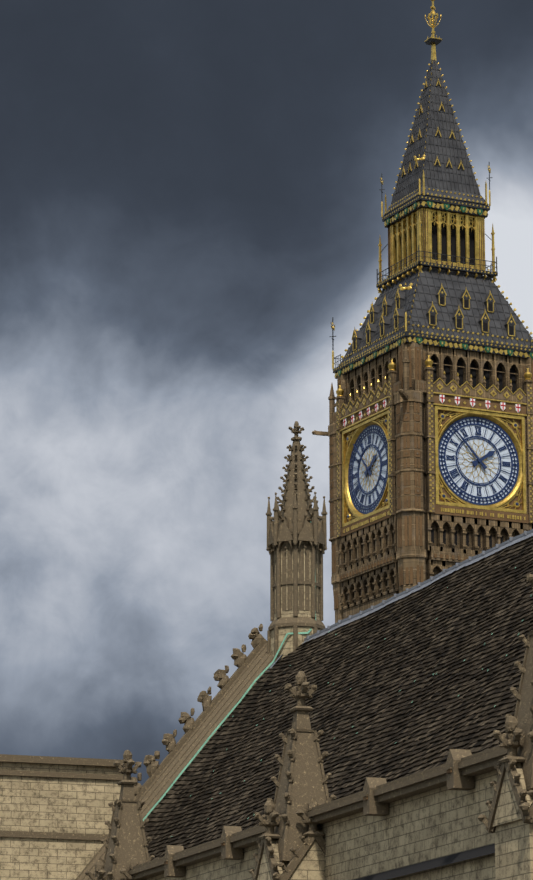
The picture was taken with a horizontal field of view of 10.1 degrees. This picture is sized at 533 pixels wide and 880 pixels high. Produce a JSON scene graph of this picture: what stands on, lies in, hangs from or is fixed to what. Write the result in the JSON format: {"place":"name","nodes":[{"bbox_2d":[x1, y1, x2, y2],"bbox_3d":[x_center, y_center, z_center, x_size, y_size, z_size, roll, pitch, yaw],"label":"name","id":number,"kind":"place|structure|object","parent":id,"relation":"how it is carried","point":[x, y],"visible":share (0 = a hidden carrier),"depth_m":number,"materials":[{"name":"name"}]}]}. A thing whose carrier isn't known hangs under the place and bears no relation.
{"place":"outdoors","nodes":[
{"label":"outdoors","id":0,"kind":"place"},
{"bbox_2d":[0,0,532,784],"label":"sky","id":1,"kind":"structure","parent":0,"point":[190,192],"materials":[{"name":"grey"}]},
{"bbox_2d":[312,0,532,622],"bbox_3d":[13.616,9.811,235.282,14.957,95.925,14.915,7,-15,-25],"label":"clock tower","id":2,"kind":"structure","parent":0,"point":[429,433],"depth_m":233.97,"materials":[{"name":"stone"}]},
{"label":"ground surface","id":3,"kind":"structure","parent":0,"visible":0},
{"bbox_2d":[85,750,154,879],"bbox_3d":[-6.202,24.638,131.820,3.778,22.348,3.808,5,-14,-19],"label":"pinnacle","id":4,"kind":"object","parent":3,"relation":"on","point":[126,844],"visible":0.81,"depth_m":133.10,"materials":[{"name":"stone"}]},
{"bbox_2d":[0,746,506,879],"bbox_3d":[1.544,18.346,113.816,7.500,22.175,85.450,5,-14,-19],"label":"hall wall","id":5,"kind":"structure","parent":3,"relation":"on","point":[56,813],"depth_m":117.35,"materials":[{"name":"beige stone"}]},
{"bbox_2d":[75,521,315,879],"bbox_3d":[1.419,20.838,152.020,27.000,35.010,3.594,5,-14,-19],"label":"gable parapet","id":6,"kind":"structure","parent":5,"relation":"on","point":[253,666],"depth_m":152.45,"materials":[{"name":"beige stone"}]},
{"bbox_2d":[266,421,326,663],"bbox_3d":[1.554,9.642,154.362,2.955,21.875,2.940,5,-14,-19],"label":"turret","id":7,"kind":"object","parent":6,"relation":"on","point":[296,543],"visible":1,"depth_m":154.28,"materials":[{"name":"stone"}]},
{"bbox_2d":[144,529,532,879],"bbox_3d":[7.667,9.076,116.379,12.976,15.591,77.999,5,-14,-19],"label":"roof","id":8,"kind":"structure","parent":5,"relation":"attached to","point":[422,676],"depth_m":129.05,"materials":[{"name":"black tile"}]},
{"bbox_2d":[248,671,335,879],"bbox_3d":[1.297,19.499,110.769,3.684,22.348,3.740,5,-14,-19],"label":"pinnacle","id":9,"kind":"object","parent":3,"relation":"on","point":[291,842],"visible":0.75,"depth_m":111.61,"materials":[{"name":"stone"}]},
{"bbox_2d":[478,574,532,879],"bbox_3d":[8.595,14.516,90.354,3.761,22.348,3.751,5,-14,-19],"label":"pinnacle","id":10,"kind":"object","parent":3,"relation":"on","point":[508,822],"visible":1,"depth_m":90.94,"materials":[{"name":"stone"}]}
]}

